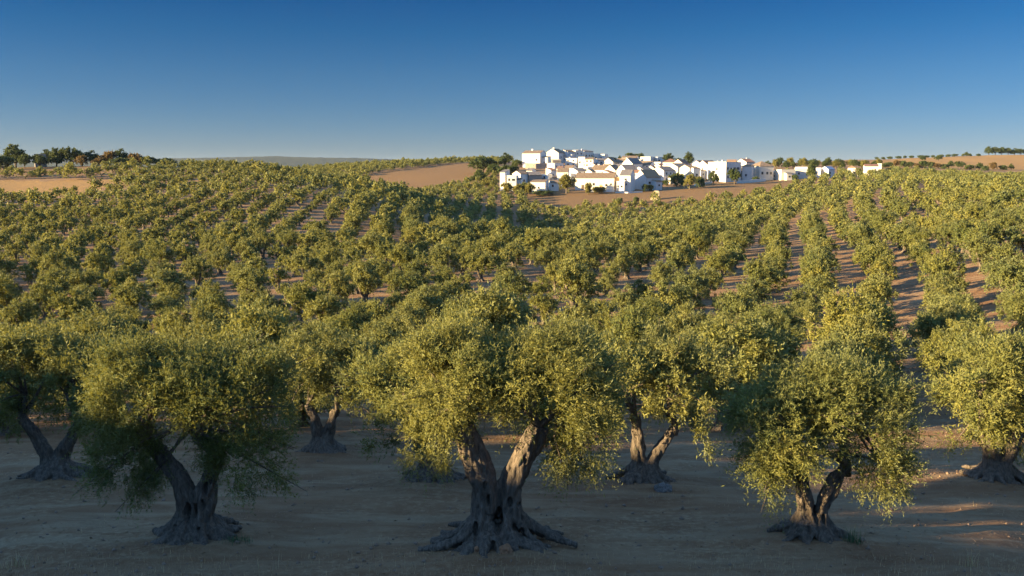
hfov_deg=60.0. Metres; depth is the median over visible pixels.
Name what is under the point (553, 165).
white house
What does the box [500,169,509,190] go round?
white tower house
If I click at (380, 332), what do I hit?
olive tree
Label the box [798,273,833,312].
olive tree
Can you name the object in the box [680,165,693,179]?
house
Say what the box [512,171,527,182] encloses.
white house
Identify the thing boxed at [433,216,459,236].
olive tree
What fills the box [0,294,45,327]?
olive tree
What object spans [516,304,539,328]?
olive tree
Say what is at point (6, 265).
olive tree
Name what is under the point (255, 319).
olive tree
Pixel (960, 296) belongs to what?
olive tree
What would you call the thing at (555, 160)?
open lean to
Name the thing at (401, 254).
olive tree
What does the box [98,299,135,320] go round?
olive tree
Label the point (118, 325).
olive tree
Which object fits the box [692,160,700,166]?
white house
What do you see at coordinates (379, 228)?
olive tree
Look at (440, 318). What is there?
olive tree
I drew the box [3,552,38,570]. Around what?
dry weed
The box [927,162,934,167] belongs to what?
green bush
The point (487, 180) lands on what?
yellow bush
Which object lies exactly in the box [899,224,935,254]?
olive tree
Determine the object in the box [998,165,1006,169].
green bush
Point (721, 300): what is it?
olive tree
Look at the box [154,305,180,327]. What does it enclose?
olive tree
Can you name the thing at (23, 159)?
leafy tree
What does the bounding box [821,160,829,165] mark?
leafy tree
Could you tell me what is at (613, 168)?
white house
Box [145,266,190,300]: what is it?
olive tree
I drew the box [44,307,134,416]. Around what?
olive tree
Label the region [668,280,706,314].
olive tree
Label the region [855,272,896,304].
olive tree
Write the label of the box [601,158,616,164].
white house
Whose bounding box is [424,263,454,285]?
olive tree
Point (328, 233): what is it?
olive tree
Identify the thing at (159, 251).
olive tree
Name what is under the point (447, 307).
olive tree
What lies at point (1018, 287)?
olive tree
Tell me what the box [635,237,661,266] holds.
olive tree
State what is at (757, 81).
sky
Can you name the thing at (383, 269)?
olive tree
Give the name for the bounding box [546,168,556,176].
white cottage
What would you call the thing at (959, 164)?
leafy tree
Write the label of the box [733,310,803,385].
olive tree
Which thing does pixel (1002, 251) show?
olive tree
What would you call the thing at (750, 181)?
garden wall
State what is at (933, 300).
olive tree
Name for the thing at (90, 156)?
leafy tree
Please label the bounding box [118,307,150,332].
olive tree
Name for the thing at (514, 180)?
white house
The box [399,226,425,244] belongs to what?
olive tree
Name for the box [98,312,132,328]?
olive tree
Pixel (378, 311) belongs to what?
olive tree
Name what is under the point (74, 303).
olive tree
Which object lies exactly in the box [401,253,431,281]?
olive tree
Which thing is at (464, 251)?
olive tree
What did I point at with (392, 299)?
olive tree
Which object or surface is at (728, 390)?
olive tree
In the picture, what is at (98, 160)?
leafy tree
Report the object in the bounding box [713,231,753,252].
olive tree
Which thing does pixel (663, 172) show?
white house
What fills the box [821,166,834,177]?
white cottage
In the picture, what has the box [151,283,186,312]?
olive tree
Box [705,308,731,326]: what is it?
olive tree
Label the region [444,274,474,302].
olive tree
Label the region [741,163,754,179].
white house
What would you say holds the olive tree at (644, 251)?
on the ground at (392, 513)
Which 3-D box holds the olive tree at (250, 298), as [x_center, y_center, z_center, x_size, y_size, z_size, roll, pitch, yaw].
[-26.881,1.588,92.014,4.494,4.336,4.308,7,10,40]
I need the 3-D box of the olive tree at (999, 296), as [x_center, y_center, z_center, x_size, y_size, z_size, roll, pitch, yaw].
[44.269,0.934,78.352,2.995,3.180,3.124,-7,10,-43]
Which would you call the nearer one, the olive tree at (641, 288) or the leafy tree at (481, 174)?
the olive tree at (641, 288)
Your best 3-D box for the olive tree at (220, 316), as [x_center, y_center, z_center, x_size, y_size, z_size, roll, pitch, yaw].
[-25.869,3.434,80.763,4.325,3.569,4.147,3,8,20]
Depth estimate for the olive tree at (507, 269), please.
108.00 m
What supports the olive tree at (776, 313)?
on the ground at (392, 513)
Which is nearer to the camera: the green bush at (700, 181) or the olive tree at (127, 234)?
the olive tree at (127, 234)
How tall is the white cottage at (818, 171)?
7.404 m
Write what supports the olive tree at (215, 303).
on the ground at (392, 513)
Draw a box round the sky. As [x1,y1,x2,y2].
[0,0,1023,162]
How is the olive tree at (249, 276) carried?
on the ground at (392, 513)
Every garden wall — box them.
[591,189,614,191]
[615,191,642,192]
[737,178,765,182]
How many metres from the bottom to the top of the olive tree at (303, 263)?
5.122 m
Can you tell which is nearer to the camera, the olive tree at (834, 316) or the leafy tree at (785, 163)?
the olive tree at (834, 316)
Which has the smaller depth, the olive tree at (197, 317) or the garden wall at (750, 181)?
the olive tree at (197, 317)
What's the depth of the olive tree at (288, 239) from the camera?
154.45 m
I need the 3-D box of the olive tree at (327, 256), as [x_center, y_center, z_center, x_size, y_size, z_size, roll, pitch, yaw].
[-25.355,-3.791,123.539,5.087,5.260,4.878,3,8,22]
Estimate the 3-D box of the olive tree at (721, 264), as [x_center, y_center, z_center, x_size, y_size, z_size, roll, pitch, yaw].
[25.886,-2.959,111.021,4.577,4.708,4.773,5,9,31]
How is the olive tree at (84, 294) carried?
on the ground at (392, 513)
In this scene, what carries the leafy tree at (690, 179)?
on the ground at (392, 513)
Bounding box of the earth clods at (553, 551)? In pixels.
[0,425,1023,575]
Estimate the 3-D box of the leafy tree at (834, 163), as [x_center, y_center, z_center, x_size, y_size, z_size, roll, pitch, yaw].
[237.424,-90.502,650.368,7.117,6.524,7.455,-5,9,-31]
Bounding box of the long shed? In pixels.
[775,169,795,179]
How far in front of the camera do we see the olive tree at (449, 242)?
135.73 m
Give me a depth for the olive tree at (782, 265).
107.85 m
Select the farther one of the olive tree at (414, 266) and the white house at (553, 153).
the white house at (553, 153)
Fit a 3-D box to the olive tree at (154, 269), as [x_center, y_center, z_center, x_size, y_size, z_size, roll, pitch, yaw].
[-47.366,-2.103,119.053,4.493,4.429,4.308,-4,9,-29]
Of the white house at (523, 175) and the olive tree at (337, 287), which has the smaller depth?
the olive tree at (337, 287)
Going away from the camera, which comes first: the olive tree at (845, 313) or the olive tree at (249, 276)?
the olive tree at (845, 313)
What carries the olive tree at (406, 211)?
on the ground at (392, 513)
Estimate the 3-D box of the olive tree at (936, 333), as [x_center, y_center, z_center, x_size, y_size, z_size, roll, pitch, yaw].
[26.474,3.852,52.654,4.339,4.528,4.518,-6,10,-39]
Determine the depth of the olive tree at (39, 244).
135.10 m
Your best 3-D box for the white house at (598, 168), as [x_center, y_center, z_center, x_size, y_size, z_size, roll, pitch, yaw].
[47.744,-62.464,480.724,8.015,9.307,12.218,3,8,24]
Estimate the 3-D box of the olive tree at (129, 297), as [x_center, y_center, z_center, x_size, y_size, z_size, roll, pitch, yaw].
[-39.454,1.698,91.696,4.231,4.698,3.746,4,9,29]
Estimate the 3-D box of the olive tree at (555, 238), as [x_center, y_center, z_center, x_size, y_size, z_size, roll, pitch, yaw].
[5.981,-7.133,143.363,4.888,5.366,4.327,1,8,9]
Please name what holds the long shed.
on the ground at (392, 513)
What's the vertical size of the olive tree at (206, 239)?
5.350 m
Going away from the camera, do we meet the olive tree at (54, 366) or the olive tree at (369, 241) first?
the olive tree at (54, 366)
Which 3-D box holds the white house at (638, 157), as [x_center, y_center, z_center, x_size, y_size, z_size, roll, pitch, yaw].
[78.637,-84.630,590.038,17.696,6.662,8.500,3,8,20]
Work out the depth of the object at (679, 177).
435.21 m
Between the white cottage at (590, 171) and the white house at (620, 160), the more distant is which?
the white house at (620, 160)
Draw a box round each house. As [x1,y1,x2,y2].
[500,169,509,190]
[507,175,521,190]
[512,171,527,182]
[522,149,550,167]
[526,172,543,182]
[530,179,547,191]
[542,174,551,185]
[546,148,563,162]
[547,163,564,168]
[552,168,569,186]
[562,150,574,162]
[565,157,577,166]
[569,168,586,178]
[573,150,582,157]
[578,157,585,167]
[581,149,592,156]
[583,157,595,166]
[592,164,607,172]
[596,158,606,164]
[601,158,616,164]
[605,165,618,174]
[615,177,619,190]
[616,158,625,163]
[616,170,634,191]
[617,164,637,176]
[621,156,639,158]
[622,158,642,167]
[635,169,662,189]
[637,167,652,169]
[640,157,653,160]
[641,161,654,166]
[653,157,665,161]
[653,166,675,183]
[663,159,674,164]
[667,163,686,173]
[674,159,690,164]
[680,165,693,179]
[691,166,699,176]
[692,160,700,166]
[696,160,713,178]
[736,158,754,170]
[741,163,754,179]
[753,161,774,179]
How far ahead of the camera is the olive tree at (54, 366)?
27.01 m
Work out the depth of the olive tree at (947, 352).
46.77 m
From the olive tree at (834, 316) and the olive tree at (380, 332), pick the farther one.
the olive tree at (834, 316)
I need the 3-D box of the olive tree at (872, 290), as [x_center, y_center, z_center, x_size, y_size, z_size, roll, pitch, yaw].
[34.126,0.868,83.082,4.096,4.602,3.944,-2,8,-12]
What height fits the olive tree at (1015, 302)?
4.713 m
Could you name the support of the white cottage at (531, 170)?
on the ground at (392, 513)
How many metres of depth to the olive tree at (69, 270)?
111.40 m
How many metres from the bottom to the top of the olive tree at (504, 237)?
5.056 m
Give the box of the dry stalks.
[954,549,991,567]
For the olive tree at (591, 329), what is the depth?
41.97 m
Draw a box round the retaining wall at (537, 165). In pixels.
[525,163,546,168]
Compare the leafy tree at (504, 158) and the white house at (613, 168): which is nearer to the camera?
the white house at (613, 168)
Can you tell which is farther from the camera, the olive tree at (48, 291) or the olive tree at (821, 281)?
the olive tree at (48, 291)
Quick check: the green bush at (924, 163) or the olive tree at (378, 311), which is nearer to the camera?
the olive tree at (378, 311)
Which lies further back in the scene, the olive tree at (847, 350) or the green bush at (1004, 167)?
the green bush at (1004, 167)
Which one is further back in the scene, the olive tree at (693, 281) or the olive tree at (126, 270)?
the olive tree at (126, 270)
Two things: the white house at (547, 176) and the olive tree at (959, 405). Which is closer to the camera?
the olive tree at (959, 405)
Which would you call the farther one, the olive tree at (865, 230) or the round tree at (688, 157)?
the round tree at (688, 157)
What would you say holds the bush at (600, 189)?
on the ground at (392, 513)
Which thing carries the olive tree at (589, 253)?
on the ground at (392, 513)
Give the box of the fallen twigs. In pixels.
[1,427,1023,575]
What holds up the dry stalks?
on the ground at (392, 513)
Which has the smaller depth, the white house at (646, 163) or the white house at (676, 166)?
the white house at (676, 166)
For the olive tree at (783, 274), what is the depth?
102.12 m
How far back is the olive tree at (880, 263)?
98.05 m
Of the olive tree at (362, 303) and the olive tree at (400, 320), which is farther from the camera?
the olive tree at (362, 303)
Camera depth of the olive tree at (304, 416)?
40.72 m
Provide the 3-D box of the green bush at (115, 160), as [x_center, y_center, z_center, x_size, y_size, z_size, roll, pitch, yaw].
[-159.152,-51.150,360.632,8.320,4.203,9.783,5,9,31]
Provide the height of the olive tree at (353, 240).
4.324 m
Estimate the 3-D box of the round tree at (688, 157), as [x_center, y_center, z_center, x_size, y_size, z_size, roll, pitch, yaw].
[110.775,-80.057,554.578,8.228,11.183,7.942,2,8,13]
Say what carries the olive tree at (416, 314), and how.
on the ground at (392, 513)
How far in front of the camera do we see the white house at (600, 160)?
546.97 m
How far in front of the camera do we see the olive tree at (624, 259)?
114.35 m
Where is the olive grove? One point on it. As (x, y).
(754, 209)
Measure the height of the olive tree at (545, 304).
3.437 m
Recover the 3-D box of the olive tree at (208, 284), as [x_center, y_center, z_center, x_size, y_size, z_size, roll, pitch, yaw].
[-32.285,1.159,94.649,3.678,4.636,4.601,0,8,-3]
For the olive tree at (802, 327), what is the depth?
74.22 m
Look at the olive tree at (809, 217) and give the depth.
152.57 m
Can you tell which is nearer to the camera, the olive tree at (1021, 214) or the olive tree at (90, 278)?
the olive tree at (90, 278)
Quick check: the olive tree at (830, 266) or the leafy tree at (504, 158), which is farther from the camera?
the leafy tree at (504, 158)
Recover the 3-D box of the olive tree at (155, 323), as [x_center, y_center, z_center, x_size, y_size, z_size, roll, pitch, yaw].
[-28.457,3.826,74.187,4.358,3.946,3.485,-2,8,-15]
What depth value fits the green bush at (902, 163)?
692.77 m
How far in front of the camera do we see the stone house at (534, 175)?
435.13 m
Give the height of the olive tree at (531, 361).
5.541 m
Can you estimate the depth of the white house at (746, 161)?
492.14 m
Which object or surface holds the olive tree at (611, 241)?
on the ground at (392, 513)
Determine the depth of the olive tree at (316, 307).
82.51 m
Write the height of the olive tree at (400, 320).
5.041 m
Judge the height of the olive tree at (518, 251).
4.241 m
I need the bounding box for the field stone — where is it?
[653,482,671,492]
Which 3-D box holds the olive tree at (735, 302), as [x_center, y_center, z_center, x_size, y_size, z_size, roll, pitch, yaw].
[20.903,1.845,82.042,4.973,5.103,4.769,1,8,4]
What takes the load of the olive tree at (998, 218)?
on the ground at (392, 513)
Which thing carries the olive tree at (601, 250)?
on the ground at (392, 513)
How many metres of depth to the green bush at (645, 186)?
417.74 m
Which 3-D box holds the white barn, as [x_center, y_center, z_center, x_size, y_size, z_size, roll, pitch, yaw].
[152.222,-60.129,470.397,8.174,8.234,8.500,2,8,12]
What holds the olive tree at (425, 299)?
on the ground at (392, 513)
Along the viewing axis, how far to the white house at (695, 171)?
462.91 m
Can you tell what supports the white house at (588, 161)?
on the ground at (392, 513)
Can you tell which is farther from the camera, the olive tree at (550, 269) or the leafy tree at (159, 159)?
the leafy tree at (159, 159)
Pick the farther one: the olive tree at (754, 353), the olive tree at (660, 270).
the olive tree at (660, 270)
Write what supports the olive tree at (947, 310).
on the ground at (392, 513)
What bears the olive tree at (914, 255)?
on the ground at (392, 513)
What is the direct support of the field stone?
on the ground at (392, 513)
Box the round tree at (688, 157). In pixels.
[683,151,694,162]
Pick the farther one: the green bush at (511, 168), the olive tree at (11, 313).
the green bush at (511, 168)
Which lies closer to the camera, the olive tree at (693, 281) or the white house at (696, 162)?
the olive tree at (693, 281)
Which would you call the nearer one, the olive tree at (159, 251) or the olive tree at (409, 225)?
the olive tree at (159, 251)
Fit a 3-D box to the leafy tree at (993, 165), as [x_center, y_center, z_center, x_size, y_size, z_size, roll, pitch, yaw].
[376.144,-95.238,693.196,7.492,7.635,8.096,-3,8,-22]
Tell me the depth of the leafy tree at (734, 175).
439.48 m
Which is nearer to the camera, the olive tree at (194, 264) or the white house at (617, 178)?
the olive tree at (194, 264)
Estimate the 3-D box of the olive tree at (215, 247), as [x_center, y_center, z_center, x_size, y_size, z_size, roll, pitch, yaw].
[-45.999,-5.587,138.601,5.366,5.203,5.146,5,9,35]
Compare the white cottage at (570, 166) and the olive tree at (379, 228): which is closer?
the olive tree at (379, 228)
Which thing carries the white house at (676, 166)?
on the ground at (392, 513)
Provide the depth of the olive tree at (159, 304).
88.63 m
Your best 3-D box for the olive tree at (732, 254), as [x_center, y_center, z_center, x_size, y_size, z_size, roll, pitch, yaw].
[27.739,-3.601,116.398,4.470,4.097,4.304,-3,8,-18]
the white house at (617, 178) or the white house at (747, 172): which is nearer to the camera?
the white house at (617, 178)
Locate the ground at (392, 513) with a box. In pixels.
[0,155,1023,575]
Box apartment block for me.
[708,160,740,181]
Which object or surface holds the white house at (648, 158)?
on the ground at (392, 513)
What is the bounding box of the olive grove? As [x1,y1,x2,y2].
[0,154,1023,322]
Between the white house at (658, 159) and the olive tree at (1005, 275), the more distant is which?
the white house at (658, 159)
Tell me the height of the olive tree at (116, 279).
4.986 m
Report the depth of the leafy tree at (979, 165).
697.13 m
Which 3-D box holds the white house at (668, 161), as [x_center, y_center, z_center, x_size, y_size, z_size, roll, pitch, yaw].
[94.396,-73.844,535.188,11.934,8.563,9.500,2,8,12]
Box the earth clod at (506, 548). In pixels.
[499,543,512,553]
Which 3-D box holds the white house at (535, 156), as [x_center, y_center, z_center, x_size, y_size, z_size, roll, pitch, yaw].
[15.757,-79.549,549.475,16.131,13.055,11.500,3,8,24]
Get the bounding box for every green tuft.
[218,532,252,545]
[840,526,865,544]
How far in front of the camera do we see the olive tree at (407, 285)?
97.75 m
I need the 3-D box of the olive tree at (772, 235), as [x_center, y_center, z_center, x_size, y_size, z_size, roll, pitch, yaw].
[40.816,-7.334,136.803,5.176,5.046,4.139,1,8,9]
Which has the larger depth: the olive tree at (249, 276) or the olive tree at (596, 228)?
the olive tree at (596, 228)
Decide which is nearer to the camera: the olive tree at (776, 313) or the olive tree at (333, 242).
the olive tree at (776, 313)
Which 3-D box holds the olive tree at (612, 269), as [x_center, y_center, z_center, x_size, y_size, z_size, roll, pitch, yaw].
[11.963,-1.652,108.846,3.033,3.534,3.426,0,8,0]
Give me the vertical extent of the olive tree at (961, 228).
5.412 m
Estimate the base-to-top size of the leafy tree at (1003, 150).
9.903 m
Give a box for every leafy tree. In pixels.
[3,143,25,166]
[17,153,30,167]
[29,153,48,165]
[40,149,52,161]
[47,147,63,166]
[56,146,83,162]
[72,154,87,166]
[84,150,99,161]
[89,157,105,164]
[98,150,116,164]
[114,148,128,158]
[127,153,143,164]
[140,155,155,162]
[153,157,176,166]
[467,155,496,171]
[471,170,485,182]
[486,163,501,172]
[498,152,511,164]
[558,173,576,193]
[662,153,675,159]
[683,173,695,188]
[708,170,719,183]
[726,168,740,184]
[772,159,778,168]
[776,156,783,167]
[781,160,790,167]
[798,157,807,166]
[806,160,815,175]
[808,159,818,166]
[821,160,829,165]
[825,157,832,165]
[831,160,840,167]
[849,159,858,165]
[858,160,868,167]
[882,162,889,168]
[892,160,900,165]
[933,163,942,168]
[953,161,965,167]
[976,162,982,169]
[985,146,993,154]
[987,162,997,169]
[992,147,1000,154]
[997,147,1007,154]
[1010,148,1019,154]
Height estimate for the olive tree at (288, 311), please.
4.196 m
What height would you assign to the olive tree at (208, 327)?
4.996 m
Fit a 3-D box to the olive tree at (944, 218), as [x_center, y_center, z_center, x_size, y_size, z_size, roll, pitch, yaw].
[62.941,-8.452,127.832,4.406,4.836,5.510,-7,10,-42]
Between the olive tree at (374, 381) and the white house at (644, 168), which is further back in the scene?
the white house at (644, 168)
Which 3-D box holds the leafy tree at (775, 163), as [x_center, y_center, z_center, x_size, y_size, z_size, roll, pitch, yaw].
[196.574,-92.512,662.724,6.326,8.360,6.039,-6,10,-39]
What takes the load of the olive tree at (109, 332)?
on the ground at (392, 513)
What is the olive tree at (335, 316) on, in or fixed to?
on the ground at (392, 513)
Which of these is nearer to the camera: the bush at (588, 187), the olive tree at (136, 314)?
the olive tree at (136, 314)
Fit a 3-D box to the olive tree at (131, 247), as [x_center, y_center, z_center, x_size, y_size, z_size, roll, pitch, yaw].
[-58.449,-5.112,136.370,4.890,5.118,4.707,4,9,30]
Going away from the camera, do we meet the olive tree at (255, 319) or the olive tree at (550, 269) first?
the olive tree at (255, 319)
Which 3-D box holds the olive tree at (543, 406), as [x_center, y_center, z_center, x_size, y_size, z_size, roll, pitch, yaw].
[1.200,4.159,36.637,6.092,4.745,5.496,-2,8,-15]
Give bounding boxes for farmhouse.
[34,154,46,166]
[575,173,616,189]
[861,164,878,175]
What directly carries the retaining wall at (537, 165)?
on the ground at (392, 513)
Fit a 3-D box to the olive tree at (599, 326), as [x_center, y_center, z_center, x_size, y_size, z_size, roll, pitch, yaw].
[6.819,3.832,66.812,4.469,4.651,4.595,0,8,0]
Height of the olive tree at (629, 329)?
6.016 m
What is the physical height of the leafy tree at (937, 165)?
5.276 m
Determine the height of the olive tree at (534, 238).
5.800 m
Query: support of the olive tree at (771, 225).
on the ground at (392, 513)
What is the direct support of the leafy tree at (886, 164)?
on the ground at (392, 513)
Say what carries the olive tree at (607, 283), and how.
on the ground at (392, 513)
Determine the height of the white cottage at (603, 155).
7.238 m
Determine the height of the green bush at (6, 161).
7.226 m
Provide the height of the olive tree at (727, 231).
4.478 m
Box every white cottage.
[526,168,536,171]
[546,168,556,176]
[548,180,558,190]
[564,165,577,169]
[585,169,595,172]
[600,154,607,157]
[814,168,821,177]
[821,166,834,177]
[848,166,855,172]
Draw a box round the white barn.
[795,167,807,178]
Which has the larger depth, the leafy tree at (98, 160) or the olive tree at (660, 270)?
the leafy tree at (98, 160)
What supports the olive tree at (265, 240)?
on the ground at (392, 513)
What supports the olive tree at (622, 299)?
on the ground at (392, 513)
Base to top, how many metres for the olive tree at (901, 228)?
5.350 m
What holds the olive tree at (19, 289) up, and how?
on the ground at (392, 513)
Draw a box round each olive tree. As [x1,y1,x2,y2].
[0,248,20,279]
[0,272,23,297]
[0,274,20,316]
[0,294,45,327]
[0,315,131,481]
[0,319,18,335]
[0,323,68,435]
[14,315,64,407]
[20,277,63,319]
[23,238,54,261]
[29,267,74,309]
[30,313,57,336]
[36,244,84,277]
[44,260,83,297]
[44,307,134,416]
[45,284,97,324]
[49,325,144,436]
[53,302,140,338]
[57,288,94,320]
[57,316,313,544]
[63,268,104,297]
[74,283,105,308]
[80,251,114,274]
[97,266,135,304]
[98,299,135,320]
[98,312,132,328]
[107,282,151,319]
[110,264,138,282]
[113,240,147,264]
[114,233,145,256]
[115,277,157,307]
[117,227,143,247]
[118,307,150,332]
[129,324,156,348]
[139,237,178,271]
[143,256,176,287]
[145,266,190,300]
[145,293,186,320]
[147,310,188,341]
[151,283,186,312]
[153,296,223,347]
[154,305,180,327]
[166,316,228,352]
[179,255,215,288]
[189,287,239,318]
[193,278,227,313]
[194,293,318,440]
[197,231,226,256]
[199,237,236,267]
[201,245,236,275]
[208,306,235,332]
[225,262,244,284]
[229,264,263,293]
[232,235,258,262]
[232,264,271,305]
[232,283,273,312]
[247,314,388,453]
[249,225,275,258]
[254,293,289,325]
[264,303,300,328]
[275,228,299,253]
[275,383,344,430]
[276,323,322,402]
[278,321,310,339]
[280,274,327,324]
[290,247,326,283]
[301,319,350,359]
[302,291,348,327]
[307,267,330,290]
[310,229,336,242]
[310,236,339,253]
[314,243,349,273]
[317,267,356,313]
[323,297,375,340]
[323,311,360,326]
[325,257,348,278]
[330,328,487,483]
[340,237,366,260]
[343,258,382,303]
[344,260,360,293]
[345,299,368,314]
[346,317,408,409]
[358,230,394,264]
[358,311,416,342]
[362,298,396,330]
[366,295,646,557]
[368,219,395,234]
[370,259,394,280]
[374,239,395,271]
[380,291,406,314]
[381,267,406,293]
[381,301,429,330]
[381,340,456,418]
[386,240,421,277]
[391,271,430,296]
[395,201,422,226]
[398,213,422,239]
[398,290,430,328]
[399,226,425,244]
[400,219,424,242]
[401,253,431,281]
[404,281,456,331]
[420,285,511,332]
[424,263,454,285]
[424,276,534,414]
[427,243,460,273]
[428,216,448,226]
[428,242,452,265]
[429,280,460,303]
[431,217,459,231]
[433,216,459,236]
[434,306,466,329]
[441,234,467,263]
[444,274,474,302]
[450,244,471,274]
[460,245,500,281]
[468,218,494,240]
[468,241,484,264]
[475,231,505,255]
[479,371,600,441]
[490,215,514,232]
[492,261,519,282]
[493,233,512,251]
[493,270,533,308]
[500,240,530,267]
[506,228,524,237]
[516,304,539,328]
[521,227,552,257]
[526,275,552,298]
[526,292,558,323]
[528,239,564,274]
[539,228,562,246]
[542,312,615,400]
[544,259,568,291]
[548,253,604,309]
[550,295,601,324]
[553,239,577,258]
[557,316,747,484]
[559,243,592,285]
[573,239,600,273]
[582,309,618,335]
[584,238,615,271]
[590,224,608,234]
[591,298,619,323]
[596,272,617,295]
[598,235,619,265]
[599,260,620,283]
[605,283,642,318]
[608,300,671,394]
[613,242,643,278]
[621,225,644,243]
[627,277,654,300]
[628,295,675,325]
[632,241,653,271]
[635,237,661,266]
[637,277,693,314]
[647,259,675,288]
[654,300,719,351]
[665,237,696,274]
[666,263,711,298]
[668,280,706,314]
[670,304,799,430]
[676,320,777,410]
[682,229,713,258]
[686,218,713,254]
[696,266,722,298]
[702,246,736,276]
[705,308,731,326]
[705,336,939,544]
[708,247,737,274]
[711,281,761,326]
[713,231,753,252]
[715,229,743,245]
[719,287,753,324]
[724,220,754,249]
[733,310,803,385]
[735,304,806,359]
[737,275,773,310]
[740,253,784,298]
[748,297,804,351]
[758,220,785,245]
[760,224,793,249]
[760,260,790,291]
[763,244,795,264]
[769,254,793,275]
[784,282,825,318]
[786,298,821,335]
[794,318,806,344]
[795,255,839,297]
[796,280,903,348]
[797,220,828,244]
[797,240,841,273]
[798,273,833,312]
[800,209,827,232]
[800,252,837,279]
[803,226,824,242]
[803,236,833,258]
[803,328,891,405]
[811,302,901,373]
[816,306,918,382]
[820,343,887,432]
[822,234,840,255]
[845,218,882,247]
[851,235,893,269]
[851,238,898,273]
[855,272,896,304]
[858,274,899,307]
[864,253,899,280]
[867,297,895,321]
[870,208,898,238]
[887,218,920,253]
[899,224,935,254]
[900,292,990,371]
[906,242,933,269]
[909,290,990,346]
[911,317,974,384]
[915,320,1023,485]
[916,247,948,277]
[917,243,967,290]
[919,276,962,307]
[919,312,1007,397]
[924,270,971,293]
[924,291,942,311]
[925,289,987,320]
[928,213,961,244]
[935,221,958,248]
[944,351,1006,412]
[949,350,1022,439]
[951,216,982,257]
[961,219,1009,262]
[963,202,989,224]
[963,232,998,272]
[978,250,1023,304]
[979,207,1023,244]
[979,254,1015,291]
[980,239,1021,273]
[992,281,1023,328]
[993,281,1020,307]
[1003,288,1023,336]
[1013,203,1023,233]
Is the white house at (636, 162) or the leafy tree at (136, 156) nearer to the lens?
the leafy tree at (136, 156)
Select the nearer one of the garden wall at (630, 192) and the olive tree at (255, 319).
the olive tree at (255, 319)
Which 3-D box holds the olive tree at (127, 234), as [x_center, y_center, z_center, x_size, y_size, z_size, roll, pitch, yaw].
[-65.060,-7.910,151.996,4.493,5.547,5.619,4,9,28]
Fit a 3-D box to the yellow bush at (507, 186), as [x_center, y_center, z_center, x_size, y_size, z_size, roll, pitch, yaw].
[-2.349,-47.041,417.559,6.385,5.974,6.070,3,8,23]
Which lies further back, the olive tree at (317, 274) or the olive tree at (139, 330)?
the olive tree at (317, 274)
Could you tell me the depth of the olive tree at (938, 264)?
90.77 m
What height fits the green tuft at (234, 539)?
0.250 m
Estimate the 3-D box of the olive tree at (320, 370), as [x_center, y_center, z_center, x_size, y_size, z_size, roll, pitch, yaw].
[-7.093,3.602,32.918,5.963,5.215,3.859,0,8,0]
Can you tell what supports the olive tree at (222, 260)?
on the ground at (392, 513)
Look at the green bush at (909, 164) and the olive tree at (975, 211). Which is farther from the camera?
the green bush at (909, 164)
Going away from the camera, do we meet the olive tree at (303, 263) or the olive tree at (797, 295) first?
the olive tree at (797, 295)
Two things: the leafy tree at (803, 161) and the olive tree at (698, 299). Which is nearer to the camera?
the olive tree at (698, 299)
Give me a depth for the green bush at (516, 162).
548.52 m
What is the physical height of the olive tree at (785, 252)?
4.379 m
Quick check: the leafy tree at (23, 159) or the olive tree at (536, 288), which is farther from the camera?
the leafy tree at (23, 159)
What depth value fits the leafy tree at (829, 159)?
679.28 m
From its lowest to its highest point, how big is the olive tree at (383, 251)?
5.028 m
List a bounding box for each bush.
[0,154,14,169]
[108,157,128,165]
[482,177,494,186]
[497,164,518,174]
[500,182,511,191]
[511,159,521,165]
[512,183,524,191]
[524,182,534,193]
[533,190,554,194]
[585,182,591,193]
[592,186,606,192]
[641,184,648,190]
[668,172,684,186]
[694,176,704,186]
[900,161,906,166]
[906,161,913,166]
[919,160,928,167]
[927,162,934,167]
[940,164,948,168]
[964,164,975,169]
[980,165,988,170]
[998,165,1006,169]
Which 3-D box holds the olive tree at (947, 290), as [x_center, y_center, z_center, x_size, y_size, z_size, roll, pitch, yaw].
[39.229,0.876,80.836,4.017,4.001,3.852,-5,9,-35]
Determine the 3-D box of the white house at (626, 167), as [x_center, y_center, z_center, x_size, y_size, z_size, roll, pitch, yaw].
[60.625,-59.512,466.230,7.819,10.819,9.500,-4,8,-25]
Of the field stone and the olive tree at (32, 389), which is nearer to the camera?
the field stone
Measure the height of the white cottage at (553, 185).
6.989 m
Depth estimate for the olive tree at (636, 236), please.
150.27 m
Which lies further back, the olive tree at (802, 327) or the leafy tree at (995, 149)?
the leafy tree at (995, 149)
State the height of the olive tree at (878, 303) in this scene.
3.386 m
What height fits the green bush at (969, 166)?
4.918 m
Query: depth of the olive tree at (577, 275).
92.74 m
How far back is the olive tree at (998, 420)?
26.50 m
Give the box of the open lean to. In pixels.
[551,159,560,162]
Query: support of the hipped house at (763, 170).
on the ground at (392, 513)
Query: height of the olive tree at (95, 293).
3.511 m
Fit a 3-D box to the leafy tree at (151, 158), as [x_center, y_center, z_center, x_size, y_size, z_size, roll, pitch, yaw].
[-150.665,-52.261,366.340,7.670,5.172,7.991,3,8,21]
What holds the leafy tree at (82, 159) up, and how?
on the ground at (392, 513)
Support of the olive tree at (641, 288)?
on the ground at (392, 513)
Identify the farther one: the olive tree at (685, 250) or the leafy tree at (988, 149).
the leafy tree at (988, 149)

